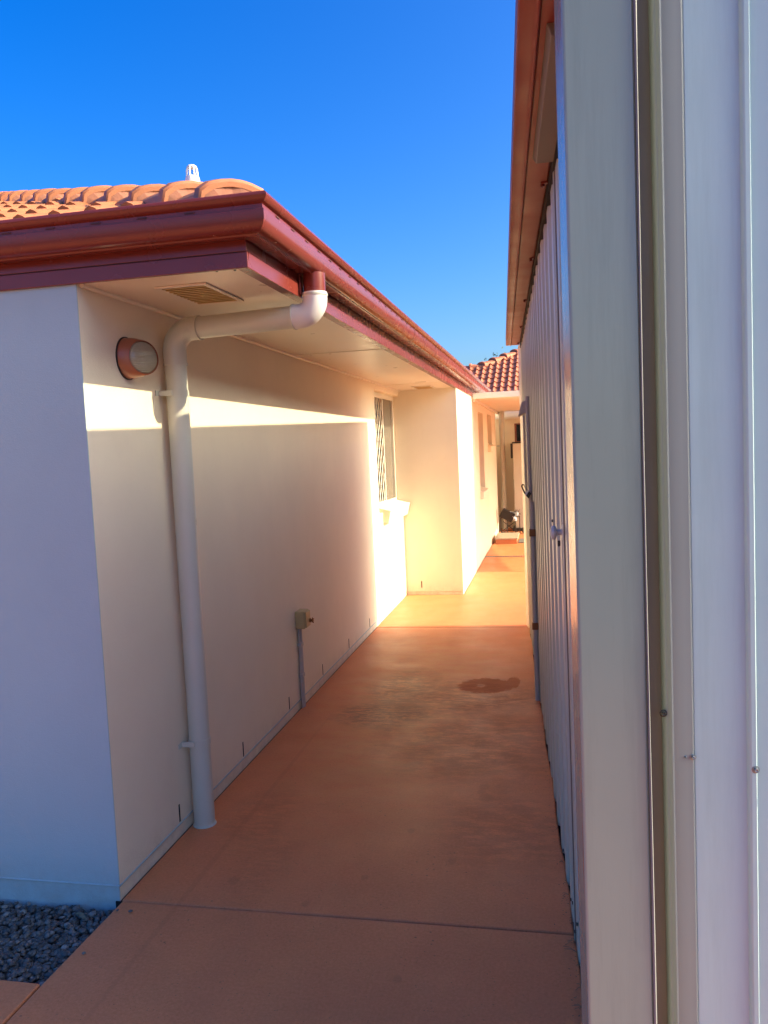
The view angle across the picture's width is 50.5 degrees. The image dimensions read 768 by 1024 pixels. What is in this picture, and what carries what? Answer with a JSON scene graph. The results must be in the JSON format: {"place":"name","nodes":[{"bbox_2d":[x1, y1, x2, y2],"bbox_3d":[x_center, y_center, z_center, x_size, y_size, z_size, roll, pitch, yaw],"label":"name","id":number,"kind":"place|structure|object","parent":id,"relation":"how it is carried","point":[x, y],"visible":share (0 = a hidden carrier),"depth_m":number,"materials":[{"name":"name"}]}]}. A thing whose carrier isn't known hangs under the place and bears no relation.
{"place":"outdoors","nodes":[
{"label":"outdoors","id":0,"kind":"place"},
{"bbox_2d":[0,901,114,985],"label":"gravel","id":1,"kind":"structure","parent":0,"point":[42,960],"depth_m":2.83,"materials":[{"name":"grey gravel"}]},
{"bbox_2d":[75,912,86,919],"bbox_3d":[-1.087,1.446,2.923,0.072,0.012,0.014,1,5,37],"label":"fallen leaf","id":2,"kind":"object","parent":1,"relation":"on","point":[81,915],"visible":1,"depth_m":2.92,"materials":[{"name":"grey plant"}]},
{"bbox_2d":[0,0,519,365],"label":"sky","id":3,"kind":"structure","parent":0,"point":[383,127],"materials":[{"name":"blue"}]},
{"bbox_2d":[0,528,581,1023],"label":"path","id":4,"kind":"structure","parent":0,"point":[392,772],"depth_m":3.10,"materials":[{"name":"concrete"}]},
{"bbox_2d":[486,556,524,556],"bbox_3d":[3.981,0.617,11.168,5.163,0.101,0.084,-2,4,12],"label":"drain grate","id":5,"kind":"object","parent":4,"relation":"in","point":[505,556],"visible":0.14,"depth_m":11.64,"materials":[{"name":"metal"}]},
{"bbox_2d":[494,532,519,543],"bbox_3d":[2.037,0.432,13.444,0.370,0.094,0.830,-2,4,12],"label":"step","id":6,"kind":"object","parent":4,"relation":"on","point":[506,538],"visible":1,"depth_m":13.09,"materials":[{"name":"paint"}]},
{"bbox_2d":[500,516,519,532],"bbox_3d":[2.247,0.234,14.490,0.336,0.310,0.266,-2,4,12],"label":"plant stand","id":7,"kind":"object","parent":4,"relation":"on","point":[515,530],"visible":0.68,"depth_m":14.39,"materials":[{"name":"black metal"}]},
{"bbox_2d":[499,508,519,521],"bbox_3d":[2.240,0.054,14.407,0.394,0.246,0.225,-2,4,12],"label":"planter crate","id":8,"kind":"object","parent":7,"relation":"on","point":[507,515],"visible":1,"depth_m":14.34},
{"bbox_2d":[510,442,523,530],"bbox_3d":[2.702,-0.487,15.011,0.680,1.625,0.570,-2,4,12],"label":"tall cabinet","id":9,"kind":"object","parent":4,"relation":"on","point":[515,447],"visible":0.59,"depth_m":14.80,"materials":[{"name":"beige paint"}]},
{"bbox_2d":[532,664,581,1015],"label":"leaf litter","id":10,"kind":"object","parent":4,"relation":"on","point":[563,883],"visible":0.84,"depth_m":2.78,"materials":[{"name":"brown plant"}]},
{"bbox_2d":[530,634,580,974],"bbox_3d":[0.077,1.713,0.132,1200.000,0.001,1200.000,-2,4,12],"label":"ground","id":11,"kind":"structure","parent":0,"point":[559,828],"depth_m":3.61,"materials":[{"name":"soil"}]},
{"bbox_2d":[0,178,498,912],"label":"house","id":12,"kind":"structure","parent":11,"relation":"on","point":[346,482],"depth_m":3.27,"materials":[{"name":"paint"}]},
{"bbox_2d":[115,337,158,379],"bbox_3d":[-0.940,-0.592,3.127,0.104,0.164,0.164,-2,4,12],"label":"wall lamp","id":13,"kind":"object","parent":12,"relation":"attached to","point":[137,358],"visible":1,"depth_m":3.10,"materials":[{"name":"plastic"}]},
{"bbox_2d":[185,164,199,180],"bbox_3d":[-1.448,-2.221,6.250,0.178,0.855,0.178,-2,4,12],"label":"roof vent pipe","id":14,"kind":"object","parent":12,"relation":"on","point":[190,177],"visible":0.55,"depth_m":6.18,"materials":[{"name":"white plastic"}]},
{"bbox_2d":[154,282,243,304],"bbox_3d":[-0.694,-0.825,3.098,0.204,0.010,0.370,-2,4,12],"label":"soffit vent","id":15,"kind":"object","parent":12,"relation":"attached to","point":[204,293],"visible":1,"depth_m":3.07,"materials":[{"name":"paint"}]},
{"bbox_2d":[155,271,327,828],"bbox_3d":[-0.535,0.211,3.403,0.739,2.306,0.137,-2,4,12],"label":"downpipe","id":16,"kind":"object","parent":12,"relation":"attached to","point":[307,312],"visible":1,"depth_m":3.42,"materials":[{"name":"white paint"}]},
{"bbox_2d":[295,609,313,707],"bbox_3d":[-0.485,0.923,5.131,0.097,0.618,0.100,-2,4,12],"label":"outlet box","id":17,"kind":"object","parent":12,"relation":"attached to","point":[303,619],"visible":1,"depth_m":5.11,"materials":[{"name":"grey metal"}]},
{"bbox_2d":[374,392,409,523],"bbox_3d":[0.045,-0.558,8.208,0.182,1.272,1.259,-2,4,12],"label":"window","id":18,"kind":"structure","parent":12,"relation":"in","point":[393,509],"depth_m":8.34,"materials":[{"name":"white glass"}]},
{"bbox_2d":[412,385,434,388],"bbox_3d":[0.410,-1.283,8.410,0.204,0.010,0.370,-2,4,12],"label":"soffit vent","id":19,"kind":"object","parent":12,"relation":"attached to","point":[424,387],"visible":1,"depth_m":8.35,"materials":[{"name":"paint"}]},
{"bbox_2d":[480,486,488,498],"bbox_3d":[1.402,-0.283,11.684,0.139,0.143,0.880,-2,4,12],"label":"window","id":20,"kind":"structure","parent":12,"relation":"in","point":[484,491],"depth_m":11.51,"materials":[{"name":"glass"}]},
{"bbox_2d":[465,349,520,531],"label":"house","id":21,"kind":"structure","parent":11,"relation":"on","point":[500,373],"depth_m":17.13,"materials":[{"name":"beige paint"}]},
{"bbox_2d":[472,390,519,413],"bbox_3d":[3.915,-0.659,12.418,4.606,2.257,5.080,-2,4,12],"label":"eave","id":22,"kind":"object","parent":21,"relation":"attached to","point":[501,401],"visible":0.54,"depth_m":11.18,"materials":[{"name":"paint"}]},
{"bbox_2d":[497,412,506,528],"bbox_3d":[2.188,-0.762,15.065,0.149,2.170,0.112,1,6,40],"label":"downpipe","id":23,"kind":"object","parent":22,"relation":"attached to","point":[502,460],"visible":0.95,"depth_m":15.01,"materials":[{"name":"beige paint"}]},
{"bbox_2d":[514,423,520,441],"bbox_3d":[3.042,-1.512,15.319,1.160,0.356,0.060,-2,4,12],"label":"window","id":24,"kind":"structure","parent":21,"relation":"in","point":[517,425],"depth_m":15.43,"materials":[{"name":"black glass"}]},
{"bbox_2d":[506,0,767,1023],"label":"shed","id":25,"kind":"structure","parent":11,"relation":"on","point":[636,320],"depth_m":1.44,"materials":[{"name":"paint"}]},
{"bbox_2d":[518,396,539,700],"bbox_3d":[0.961,0.189,5.447,0.071,1.901,0.928,-2,4,8],"label":"door","id":26,"kind":"structure","parent":25,"relation":"attached to","point":[524,408],"depth_m":5.05,"materials":[{"name":"grey metal"}]},
{"bbox_2d":[521,484,530,497],"bbox_3d":[0.912,-0.135,5.230,0.063,0.095,0.040,-2,4,8],"label":"hinged latch","id":27,"kind":"object","parent":26,"relation":"attached to","point":[527,493],"visible":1,"depth_m":5.22,"materials":[{"name":"black metal"}]},
{"bbox_2d":[559,861,581,1008],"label":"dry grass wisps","id":28,"kind":"object","parent":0,"point":[575,951],"visible":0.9,"depth_m":2.56,"materials":[{"name":"brown plant"}]}
]}

